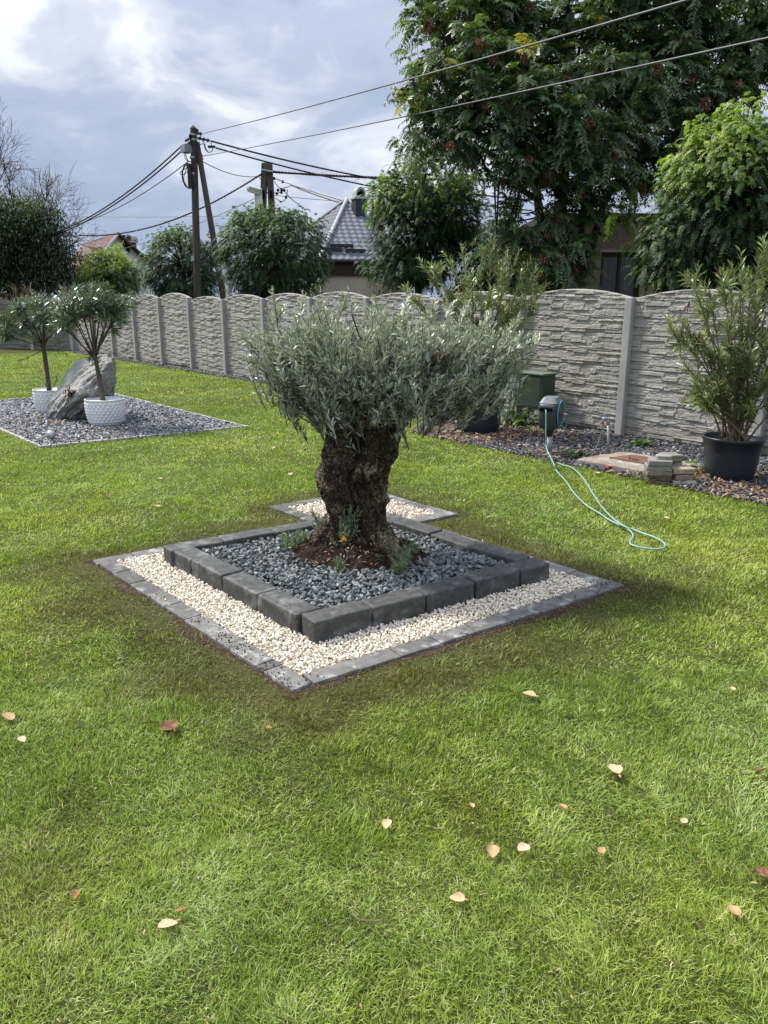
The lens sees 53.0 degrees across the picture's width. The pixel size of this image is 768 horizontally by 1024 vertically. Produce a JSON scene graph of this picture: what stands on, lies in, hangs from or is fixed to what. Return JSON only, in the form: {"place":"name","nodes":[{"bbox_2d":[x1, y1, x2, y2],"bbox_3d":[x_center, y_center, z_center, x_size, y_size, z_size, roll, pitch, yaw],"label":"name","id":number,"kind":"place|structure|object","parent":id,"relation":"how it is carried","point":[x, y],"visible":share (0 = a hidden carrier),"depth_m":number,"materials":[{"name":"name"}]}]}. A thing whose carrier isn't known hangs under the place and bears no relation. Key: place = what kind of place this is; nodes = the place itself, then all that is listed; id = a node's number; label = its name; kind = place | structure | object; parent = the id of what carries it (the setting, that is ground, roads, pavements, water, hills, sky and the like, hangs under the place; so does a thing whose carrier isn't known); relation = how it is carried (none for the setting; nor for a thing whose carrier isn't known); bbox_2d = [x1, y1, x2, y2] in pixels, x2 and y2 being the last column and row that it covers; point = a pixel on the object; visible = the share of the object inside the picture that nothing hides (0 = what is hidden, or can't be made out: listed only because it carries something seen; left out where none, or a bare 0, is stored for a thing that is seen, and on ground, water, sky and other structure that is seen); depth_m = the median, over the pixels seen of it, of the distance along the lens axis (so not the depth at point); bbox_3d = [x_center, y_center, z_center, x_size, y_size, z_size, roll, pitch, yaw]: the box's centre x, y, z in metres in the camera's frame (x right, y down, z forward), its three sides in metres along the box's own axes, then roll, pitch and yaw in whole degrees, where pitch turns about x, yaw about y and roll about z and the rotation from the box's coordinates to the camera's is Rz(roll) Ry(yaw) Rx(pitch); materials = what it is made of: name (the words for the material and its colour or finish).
{"place":"outdoors","nodes":[
{"label":"outdoors","id":0,"kind":"place"},
{"bbox_2d":[66,350,266,381],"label":"slate gravel","id":1,"kind":"structure","parent":0,"point":[190,369],"depth_m":21.29,"materials":[{"name":"gravel"}]},
{"bbox_2d":[84,514,638,700],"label":"bare soil","id":2,"kind":"structure","parent":0,"point":[414,656],"depth_m":4.52,"materials":[{"name":"brown soil"}]},
{"bbox_2d":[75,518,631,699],"bbox_3d":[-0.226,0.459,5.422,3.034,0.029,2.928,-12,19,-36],"label":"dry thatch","id":3,"kind":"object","parent":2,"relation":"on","point":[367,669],"visible":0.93,"depth_m":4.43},
{"bbox_2d":[150,581,610,686],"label":"soil crumbs","id":4,"kind":"object","parent":2,"relation":"on","point":[310,673],"visible":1,"depth_m":4.31,"materials":[{"name":"soil"}]},
{"bbox_2d":[0,348,767,1023],"bbox_3d":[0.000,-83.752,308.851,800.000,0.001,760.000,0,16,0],"label":"ground","id":5,"kind":"structure","parent":0,"point":[314,700],"depth_m":3.21,"materials":[{"name":"plant"}]},
{"bbox_2d":[0,97,41,193],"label":"bare tree","id":6,"kind":"object","parent":5,"relation":"on","point":[8,162],"visible":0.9,"depth_m":34.18,"materials":[{"name":"brown plant"}]},
{"bbox_2d":[0,297,73,350],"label":"concrete fence","id":7,"kind":"object","parent":5,"relation":"on","point":[20,344],"visible":0.22,"depth_m":29.24,"materials":[{"name":"grey concrete"}]},
{"bbox_2d":[0,159,108,301],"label":"dark tree","id":8,"kind":"object","parent":5,"relation":"on","point":[25,252],"visible":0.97,"depth_m":30.67,"materials":[{"name":"green plant"}]},
{"bbox_2d":[4,156,124,298],"bbox_3d":[-13.713,-11.063,32.898,5.047,7.524,3.631,10,18,32],"label":"bare tree","id":9,"kind":"object","parent":5,"relation":"on","point":[48,192],"visible":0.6,"depth_m":32.22,"materials":[{"name":"brown plant"}]},
{"bbox_2d":[68,232,148,297],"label":"gable house","id":10,"kind":"structure","parent":5,"relation":"on","point":[133,252],"depth_m":50.57,"materials":[{"name":"brick"}]},
{"bbox_2d":[71,241,146,297],"bbox_3d":[-11.802,-9.498,33.325,3.074,4.278,2.931,0,16,0],"label":"globe robinia","id":11,"kind":"object","parent":5,"relation":"on","point":[115,272],"visible":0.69,"depth_m":32.66,"materials":[{"name":"green plant"}]},
{"bbox_2d":[93,553,134,565],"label":"edging paver","id":12,"kind":"object","parent":5,"relation":"on","point":[123,557],"visible":0.52,"depth_m":5.77,"materials":[{"name":"concrete"}]},
{"bbox_2d":[99,560,129,575],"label":"edging paver","id":13,"kind":"object","parent":5,"relation":"on","point":[112,567],"visible":0.7,"depth_m":5.57,"materials":[{"name":"concrete"}]},
{"bbox_2d":[0,394,242,446],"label":"slate gravel","id":14,"kind":"structure","parent":5,"relation":"on","point":[182,419],"depth_m":11.94,"materials":[{"name":"grey gravel"}]},
{"bbox_2d":[32,387,57,412],"bbox_3d":[-5.728,-1.924,13.287,0.610,0.400,0.610,0,16,0],"label":"plant pot","id":15,"kind":"object","parent":14,"relation":"on","point":[41,397],"visible":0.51,"depth_m":13.03,"materials":[{"name":"ceramic"}]},
{"bbox_2d":[0,287,78,390],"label":"oleander tree","id":16,"kind":"object","parent":15,"relation":"in","point":[24,312],"visible":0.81,"depth_m":12.77,"materials":[{"name":"green plant"}]},
{"bbox_2d":[46,353,116,420],"bbox_3d":[-4.901,-2.029,12.502,1.226,1.083,1.187,0,16,0],"label":"boulder","id":17,"kind":"object","parent":14,"relation":"on","point":[79,377],"visible":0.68,"depth_m":12.26,"materials":[{"name":"grey stone"}]},
{"bbox_2d":[84,396,125,425],"bbox_3d":[-4.341,-1.566,11.999,0.610,0.400,0.610,0,16,0],"label":"plant pot","id":18,"kind":"object","parent":14,"relation":"on","point":[109,410],"visible":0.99,"depth_m":11.79,"materials":[{"name":"white ceramic"}]},
{"bbox_2d":[35,279,143,400],"bbox_3d":[-4.412,-2.630,11.781,1.746,1.890,1.319,0,16,0],"label":"oleander tree","id":19,"kind":"object","parent":18,"relation":"in","point":[85,305],"visible":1,"depth_m":11.42,"materials":[{"name":"green plant"}]},
{"bbox_2d":[42,425,248,447],"bbox_3d":[-3.287,-1.082,10.946,2.965,0.036,0.047,-10,19,-33],"label":"bed edging","id":20,"kind":"object","parent":14,"relation":"on","point":[114,439],"visible":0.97,"depth_m":10.83,"materials":[{"name":"stone"}]},
{"bbox_2d":[114,570,144,585],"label":"edging paver","id":21,"kind":"object","parent":5,"relation":"on","point":[128,577],"visible":0.68,"depth_m":5.38,"materials":[{"name":"concrete"}]},
{"bbox_2d":[130,580,161,596],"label":"edging paver","id":22,"kind":"object","parent":5,"relation":"on","point":[146,587],"visible":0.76,"depth_m":5.20,"materials":[{"name":"concrete"}]},
{"bbox_2d":[131,547,163,557],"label":"edging paver","id":23,"kind":"object","parent":5,"relation":"on","point":[148,552],"visible":0.38,"depth_m":5.90,"materials":[{"name":"concrete"}]},
{"bbox_2d":[147,590,180,608],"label":"edging paver","id":24,"kind":"object","parent":5,"relation":"on","point":[162,602],"visible":0.69,"depth_m":4.99,"materials":[{"name":"concrete"}]},
{"bbox_2d":[160,719,178,732],"bbox_3d":[-0.967,0.966,3.472,0.096,0.020,0.113,0,16,0],"label":"fallen leaf","id":25,"kind":"object","parent":5,"relation":"on","point":[169,724],"visible":1,"depth_m":3.49,"materials":[{"name":"plant"}]},
{"bbox_2d":[136,219,229,299],"bbox_3d":[-7.181,-8.122,27.728,3.382,4.620,3.390,0,16,0],"label":"globe robinia","id":26,"kind":"object","parent":5,"relation":"on","point":[160,271],"visible":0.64,"depth_m":26.95,"materials":[{"name":"green plant"}]},
{"bbox_2d":[165,602,201,621],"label":"edging paver","id":27,"kind":"object","parent":5,"relation":"on","point":[182,611],"visible":0.77,"depth_m":4.79,"materials":[{"name":"concrete"}]},
{"bbox_2d":[180,125,225,298],"bbox_3d":[-5.834,-8.866,25.549,1.522,7.249,0.551,-4,16,-14],"label":"wooden pole","id":28,"kind":"object","parent":5,"relation":"on","point":[192,147],"visible":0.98,"depth_m":25.18,"materials":[{"name":"brown wood"}]},
{"bbox_2d":[45,152,179,238],"bbox_3d":[-10.122,-11.343,27.932,9.521,2.277,0.048,13,20,38],"label":"overhead cable","id":29,"kind":"object","parent":28,"relation":"attached to","point":[166,164],"visible":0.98,"depth_m":27.23,"materials":[{"name":"rubber"}]},
{"bbox_2d":[46,147,179,236],"bbox_3d":[-10.034,-11.483,27.893,9.498,2.390,0.048,13,20,38],"label":"overhead cable","id":30,"kind":"object","parent":28,"relation":"attached to","point":[163,162],"visible":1,"depth_m":27.21,"materials":[{"name":"rubber"}]},
{"bbox_2d":[211,140,532,200],"bbox_3d":[-0.069,-11.607,26.303,11.363,1.450,0.056,-4,16,-15],"label":"overhead cable","id":31,"kind":"object","parent":28,"relation":"attached to","point":[316,166],"visible":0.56,"depth_m":25.55,"materials":[{"name":"rubber"}]},
{"bbox_2d":[216,147,532,210],"bbox_3d":[0.098,-11.520,26.846,11.735,1.507,0.052,-6,17,-20],"label":"overhead cable","id":32,"kind":"object","parent":28,"relation":"attached to","point":[311,172],"visible":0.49,"depth_m":25.72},
{"bbox_2d":[201,0,689,133],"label":"overhead cable","id":33,"kind":"object","parent":28,"relation":"attached to","point":[615,20],"visible":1,"depth_m":9.39,"materials":[{"name":"black rubber"}]},
{"bbox_2d":[204,37,767,155],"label":"overhead cable","id":34,"kind":"object","parent":28,"relation":"attached to","point":[719,48],"visible":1,"depth_m":9.64,"materials":[{"name":"black rubber"}]},
{"bbox_2d":[185,615,223,636],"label":"edging paver","id":35,"kind":"object","parent":5,"relation":"on","point":[205,627],"visible":0.62,"depth_m":4.59,"materials":[{"name":"concrete"}]},
{"bbox_2d":[207,629,246,651],"bbox_3d":[-0.901,0.748,4.420,0.121,0.054,0.254,-13,20,-39],"label":"edging paver","id":36,"kind":"object","parent":5,"relation":"on","point":[213,636],"visible":0.59,"depth_m":4.40,"materials":[{"name":"concrete"}]},
{"bbox_2d":[229,643,273,667],"bbox_3d":[-0.727,0.802,4.226,0.122,0.054,0.273,-13,20,-39],"label":"edging paver","id":37,"kind":"object","parent":5,"relation":"on","point":[254,656],"visible":0.61,"depth_m":4.21,"materials":[{"name":"concrete"}]},
{"bbox_2d":[256,660,281,673],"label":"edging paver","id":38,"kind":"object","parent":5,"relation":"on","point":[271,664],"visible":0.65,"depth_m":4.08,"materials":[{"name":"concrete"}]},
{"bbox_2d":[212,200,336,297],"bbox_3d":[-3.181,-6.703,22.622,3.765,4.618,3.714,0,16,0],"label":"globe robinia","id":39,"kind":"object","parent":5,"relation":"on","point":[277,273],"visible":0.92,"depth_m":21.70,"materials":[{"name":"green plant"}]},
{"bbox_2d":[246,163,302,292],"bbox_3d":[-4.706,-11.354,33.936,2.394,7.529,0.838,0,16,0],"label":"concrete pole","id":40,"kind":"object","parent":5,"relation":"on","point":[267,178],"visible":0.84,"depth_m":33.27,"materials":[{"name":"concrete"}]},
{"bbox_2d":[81,173,261,235],"bbox_3d":[-11.242,-15.018,38.278,15.752,1.947,0.078,13,20,39],"label":"overhead cable","id":41,"kind":"object","parent":40,"relation":"attached to","point":[218,199],"visible":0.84,"depth_m":37.20,"materials":[{"name":"rubber"}]},
{"bbox_2d":[273,170,510,180],"bbox_3d":[0.260,-13.920,31.837,10.580,0.814,0.116,4,16,15],"label":"overhead cable","id":42,"kind":"object","parent":40,"relation":"attached to","point":[309,174],"visible":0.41,"depth_m":32.43,"materials":[{"name":"rubber"}]},
{"bbox_2d":[264,665,311,692],"bbox_3d":[-0.497,0.874,3.972,0.120,0.054,0.268,-13,20,-39],"label":"edging paver","id":43,"kind":"object","parent":5,"relation":"on","point":[292,677],"visible":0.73,"depth_m":3.94,"materials":[{"name":"concrete"}]},
{"bbox_2d":[303,660,359,685],"bbox_3d":[-0.273,0.857,4.029,0.277,0.054,0.121,-11,19,-33],"label":"edging paver","id":44,"kind":"object","parent":5,"relation":"on","point":[338,670],"visible":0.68,"depth_m":4.01,"materials":[{"name":"concrete"}]},
{"bbox_2d":[262,187,413,297],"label":"tiled house","id":45,"kind":"structure","parent":5,"relation":"on","point":[346,217],"depth_m":26.66,"materials":[{"name":"grey tile"}]},
{"bbox_2d":[117,540,595,676],"bbox_3d":[-0.268,0.443,5.493,2.292,0.001,2.618,-13,20,-39],"label":"gravel base","id":46,"kind":"object","parent":5,"relation":"on","point":[287,650],"visible":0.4,"depth_m":4.59,"materials":[{"name":"beige gravel"}]},
{"bbox_2d":[174,542,208,575],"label":"kerb block","id":47,"kind":"structure","parent":46,"relation":"on","point":[184,558],"depth_m":5.50,"materials":[{"name":"concrete"}]},
{"bbox_2d":[163,537,223,566],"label":"kerb block","id":48,"kind":"structure","parent":46,"relation":"on","point":[200,544],"depth_m":5.70,"materials":[{"name":"concrete"}]},
{"bbox_2d":[191,555,241,594],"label":"kerb block","id":49,"kind":"structure","parent":46,"relation":"on","point":[211,570],"depth_m":5.23,"materials":[{"name":"concrete"}]},
{"bbox_2d":[218,528,274,557],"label":"kerb block","id":50,"kind":"structure","parent":46,"relation":"on","point":[242,537],"depth_m":5.92,"materials":[{"name":"concrete"}]},
{"bbox_2d":[223,571,277,612],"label":"kerb block","id":51,"kind":"structure","parent":46,"relation":"on","point":[246,589],"depth_m":4.92,"materials":[{"name":"concrete"}]},
{"bbox_2d":[258,589,318,634],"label":"kerb block","id":52,"kind":"structure","parent":46,"relation":"on","point":[282,608],"depth_m":4.61,"materials":[{"name":"concrete"}]},
{"bbox_2d":[268,520,317,537],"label":"kerb block","id":53,"kind":"structure","parent":46,"relation":"on","point":[291,527],"depth_m":6.16,"materials":[{"name":"concrete"}]},
{"bbox_2d":[302,600,371,645],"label":"kerb block","id":54,"kind":"structure","parent":46,"relation":"on","point":[332,622],"depth_m":4.43,"materials":[{"name":"concrete"}]},
{"bbox_2d":[231,537,476,608],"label":"planter soil","id":55,"kind":"structure","parent":46,"relation":"on","point":[375,579],"depth_m":5.15,"materials":[{"name":"soil"}]},
{"bbox_2d":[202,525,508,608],"bbox_3d":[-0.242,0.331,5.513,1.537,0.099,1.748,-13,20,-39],"label":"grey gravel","id":56,"kind":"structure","parent":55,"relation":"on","point":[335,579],"depth_m":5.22,"materials":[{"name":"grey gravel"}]},
{"bbox_2d":[234,286,542,574],"bbox_3d":[0.032,-0.587,5.465,2.160,1.968,1.300,0,16,0],"label":"olive tree","id":57,"kind":"object","parent":55,"relation":"on","point":[377,392],"visible":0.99,"depth_m":5.17,"materials":[{"name":"green plant"}]},
{"bbox_2d":[360,587,424,628],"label":"kerb block","id":58,"kind":"structure","parent":46,"relation":"on","point":[401,604],"depth_m":4.66,"materials":[{"name":"concrete"}]},
{"bbox_2d":[393,518,442,539],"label":"kerb block","id":59,"kind":"structure","parent":46,"relation":"on","point":[418,528],"depth_m":6.12,"materials":[{"name":"concrete"}]},
{"bbox_2d":[413,576,473,613],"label":"kerb block","id":60,"kind":"structure","parent":46,"relation":"on","point":[450,591],"depth_m":4.87,"materials":[{"name":"concrete"}]},
{"bbox_2d":[430,531,482,560],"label":"kerb block","id":61,"kind":"structure","parent":46,"relation":"on","point":[461,543],"depth_m":5.81,"materials":[{"name":"concrete"}]},
{"bbox_2d":[461,563,519,599],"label":"kerb block","id":62,"kind":"structure","parent":46,"relation":"on","point":[499,578],"depth_m":5.08,"materials":[{"name":"concrete"}]},
{"bbox_2d":[471,543,529,566],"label":"kerb block","id":63,"kind":"structure","parent":46,"relation":"on","point":[497,554],"depth_m":5.51,"materials":[{"name":"concrete"}]},
{"bbox_2d":[507,557,549,587],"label":"kerb block","id":64,"kind":"structure","parent":46,"relation":"on","point":[533,570],"depth_m":5.27,"materials":[{"name":"concrete"}]},
{"bbox_2d":[289,499,436,518],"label":"white gravel","id":65,"kind":"structure","parent":5,"relation":"on","point":[410,508],"depth_m":7.09,"materials":[{"name":"gravel"}]},
{"bbox_2d":[349,649,400,671],"bbox_3d":[-0.049,0.817,4.179,0.265,0.050,0.122,-11,19,-33],"label":"edging paver","id":66,"kind":"object","parent":5,"relation":"on","point":[372,660],"visible":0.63,"depth_m":4.16,"materials":[{"name":"concrete"}]},
{"bbox_2d":[7,465,758,1023],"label":"lawn scraps","id":67,"kind":"object","parent":5,"relation":"on","point":[395,763],"visible":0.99,"depth_m":2.71,"materials":[{"name":"plant"}]},
{"bbox_2d":[390,637,440,657],"bbox_3d":[0.175,0.775,4.331,0.278,0.050,0.121,-11,19,-33],"label":"edging paver","id":68,"kind":"object","parent":5,"relation":"on","point":[414,647],"visible":0.71,"depth_m":4.31,"materials":[{"name":"concrete"}]},
{"bbox_2d":[71,289,767,455],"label":"concrete fence","id":69,"kind":"object","parent":5,"relation":"on","point":[607,354],"visible":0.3,"depth_m":11.46,"materials":[{"name":"grey concrete"}]},
{"bbox_2d":[354,142,496,296],"bbox_3d":[0.909,-5.473,17.121,3.165,5.190,2.715,0,16,0],"label":"globe robinia","id":70,"kind":"object","parent":5,"relation":"on","point":[436,226],"visible":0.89,"depth_m":16.48,"materials":[{"name":"green plant"}]},
{"bbox_2d":[429,625,476,644],"bbox_3d":[0.404,0.731,4.483,0.273,0.055,0.120,-11,19,-34],"label":"edging paver","id":71,"kind":"object","parent":5,"relation":"on","point":[445,637],"visible":0.71,"depth_m":4.46,"materials":[{"name":"concrete"}]},
{"bbox_2d":[437,218,509,297],"bbox_3d":[2.213,-4.684,17.231,2.136,3.619,2.243,0,16,0],"label":"shrub","id":72,"kind":"object","parent":5,"relation":"on","point":[485,285],"visible":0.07,"depth_m":16.88,"materials":[{"name":"green plant"}]},
{"bbox_2d":[466,614,510,633],"bbox_3d":[0.628,0.689,4.634,0.266,0.054,0.121,-11,19,-33],"label":"edging paver","id":73,"kind":"object","parent":5,"relation":"on","point":[487,624],"visible":0.69,"depth_m":4.61,"materials":[{"name":"concrete"}]},
{"bbox_2d":[499,605,540,622],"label":"edging paver","id":74,"kind":"object","parent":5,"relation":"on","point":[522,613],"visible":0.69,"depth_m":4.75,"materials":[{"name":"concrete"}]},
{"bbox_2d":[515,370,557,409],"bbox_3d":[2.383,-1.703,11.804,0.340,0.867,0.785,-12,20,-37],"label":"meter box","id":75,"kind":"object","parent":5,"relation":"on","point":[542,383],"visible":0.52,"depth_m":11.66,"materials":[{"name":"green paint"}]},
{"bbox_2d":[516,376,540,407],"bbox_3d":[2.199,-1.836,11.749,0.006,0.436,0.460,-12,20,-37],"label":"door","id":76,"kind":"structure","parent":75,"relation":"in","point":[531,398],"depth_m":11.70,"materials":[{"name":"green paint"}]},
{"bbox_2d":[529,597,569,613],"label":"edging paver","id":77,"kind":"object","parent":5,"relation":"on","point":[545,606],"visible":0.66,"depth_m":4.91,"materials":[{"name":"concrete"}]},
{"bbox_2d":[538,396,566,455],"bbox_3d":[2.087,-1.027,9.518,0.332,0.789,0.367,8,17,26],"label":"hose reel","id":78,"kind":"object","parent":5,"relation":"on","point":[553,407],"visible":0.96,"depth_m":9.36,"materials":[{"name":"grey plastic"}]},
{"bbox_2d":[546,561,576,573],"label":"edging paver","id":79,"kind":"object","parent":5,"relation":"on","point":[559,568],"visible":0.34,"depth_m":5.54,"materials":[{"name":"concrete"}]},
{"bbox_2d":[383,0,767,296],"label":"tree of heaven","id":80,"kind":"object","parent":5,"relation":"on","point":[570,140],"visible":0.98,"depth_m":13.24,"materials":[{"name":"green plant"}]},
{"bbox_2d":[557,588,596,604],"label":"edging paver","id":81,"kind":"object","parent":5,"relation":"on","point":[580,594],"visible":0.65,"depth_m":5.04,"materials":[{"name":"concrete"}]},
{"bbox_2d":[568,571,607,583],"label":"edging paver","id":82,"kind":"object","parent":5,"relation":"on","point":[589,578],"visible":0.52,"depth_m":5.38,"materials":[{"name":"concrete"}]},
{"bbox_2d":[585,580,623,595],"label":"edging paver","id":83,"kind":"object","parent":5,"relation":"on","point":[609,587],"visible":0.61,"depth_m":5.19,"materials":[{"name":"concrete"}]},
{"bbox_2d":[495,213,714,297],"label":"tan house","id":84,"kind":"structure","parent":5,"relation":"on","point":[616,280],"depth_m":17.72,"materials":[{"name":"beige paint"}]},
{"bbox_2d":[599,253,640,296],"bbox_3d":[5.437,-5.021,17.972,0.933,1.960,0.080,0,16,0],"label":"window frame","id":85,"kind":"structure","parent":84,"relation":"in","point":[616,281],"depth_m":17.83,"materials":[{"name":"black glass"}]},
{"bbox_2d":[545,410,665,549],"bbox_3d":[2.092,-0.497,7.733,0.657,0.584,3.825,2,16,6],"label":"garden hose","id":86,"kind":"object","parent":5,"relation":"on","point":[615,520],"visible":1,"depth_m":7.19,"materials":[{"name":"teal rubber"}]},
{"bbox_2d":[576,451,702,474],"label":"concrete slab","id":87,"kind":"structure","parent":5,"relation":"on","point":[629,461],"depth_m":8.96,"materials":[{"name":"beige concrete"}]},
{"bbox_2d":[617,91,767,295],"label":"globe robinia","id":88,"kind":"object","parent":5,"relation":"on","point":[718,178],"visible":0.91,"depth_m":10.61,"materials":[{"name":"green plant"}]},
{"bbox_2d":[0,0,767,299],"label":"sky","id":89,"kind":"structure","parent":0,"point":[110,88],"materials":[{"name":"grey"}]},
{"bbox_2d":[410,415,767,505],"bbox_3d":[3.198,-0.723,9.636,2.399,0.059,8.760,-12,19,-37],"label":"slate gravel","id":90,"kind":"structure","parent":0,"point":[691,454],"depth_m":10.06,"materials":[{"name":"grey gravel"}]},
{"bbox_2d":[456,397,504,434],"bbox_3d":[1.385,-1.413,11.261,0.758,0.500,0.758,0,16,0],"label":"plant pot","id":91,"kind":"object","parent":90,"relation":"on","point":[489,425],"visible":0.23,"depth_m":11.01,"materials":[{"name":"black plastic"}]},
{"bbox_2d":[398,231,553,400],"bbox_3d":[1.290,-2.742,10.983,1.939,2.365,1.317,7,17,25],"label":"oleander bush","id":92,"kind":"object","parent":91,"relation":"in","point":[508,312],"visible":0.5,"depth_m":10.74,"materials":[{"name":"green plant"}]},
{"bbox_2d":[500,404,537,428],"bbox_3d":[2.092,-1.399,11.767,0.737,0.491,0.618,0,16,0],"label":"leafy plant","id":93,"kind":"object","parent":90,"relation":"on","point":[517,420],"visible":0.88,"depth_m":11.69,"materials":[{"name":"green plant"}]},
{"bbox_2d":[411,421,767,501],"bbox_3d":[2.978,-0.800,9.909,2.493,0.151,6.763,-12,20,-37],"label":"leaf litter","id":94,"kind":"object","parent":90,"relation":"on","point":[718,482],"visible":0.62,"depth_m":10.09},
{"bbox_2d":[600,416,609,453],"bbox_3d":[2.757,-0.926,9.607,0.170,0.549,0.055,-5,16,-17],"label":"water tap","id":95,"kind":"object","parent":90,"relation":"on","point":[606,418],"visible":0.99,"depth_m":9.57,"materials":[{"name":"metal"}]},
{"bbox_2d":[654,481,670,485],"bbox_3d":[2.945,-0.314,8.171,0.165,0.057,0.190,3,16,11],"label":"stone slab","id":96,"kind":"object","parent":90,"relation":"on","point":[663,483],"depth_m":8.08,"materials":[{"name":"stone"}]},
{"bbox_2d":[655,476,670,481],"bbox_3d":[2.955,-0.370,8.175,0.172,0.057,0.192,4,16,15],"label":"stone slab","id":97,"kind":"object","parent":96,"relation":"on","point":[663,478],"depth_m":8.09,"materials":[{"name":"stone"}]},
{"bbox_2d":[644,467,672,475],"bbox_3d":[2.914,-0.427,8.180,0.266,0.057,0.207,2,16,8],"label":"stone slab","id":98,"kind":"object","parent":97,"relation":"on","point":[655,473],"depth_m":8.09,"materials":[{"name":"stone"}]},
{"bbox_2d":[644,462,672,471],"bbox_3d":[2.912,-0.479,8.172,0.266,0.058,0.209,3,16,11],"label":"stone slab","id":99,"kind":"object","parent":98,"relation":"on","point":[657,468],"depth_m":8.09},
{"bbox_2d":[647,457,672,466],"bbox_3d":[2.921,-0.531,8.150,0.252,0.076,0.207,4,16,13],"label":"stone slab","id":100,"kind":"object","parent":99,"relation":"on","point":[652,461],"depth_m":8.07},
{"bbox_2d":[702,431,765,482],"bbox_3d":[3.766,-0.590,8.352,0.630,0.470,0.630,0,16,0],"label":"plant pot","id":101,"kind":"object","parent":90,"relation":"on","point":[729,460],"visible":0.88,"depth_m":8.15,"materials":[{"name":"black plastic"}]},
{"bbox_2d":[661,232,767,440],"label":"oleander bush","id":102,"kind":"object","parent":101,"relation":"in","point":[740,366],"visible":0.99,"depth_m":7.91,"materials":[{"name":"green plant"}]},
{"bbox_2d":[672,465,695,474],"bbox_3d":[3.144,-0.448,8.165,0.247,0.066,0.198,-3,16,-9],"label":"stone slab","id":103,"kind":"object","parent":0,"point":[681,469],"depth_m":8.08,"materials":[{"name":"stone"}]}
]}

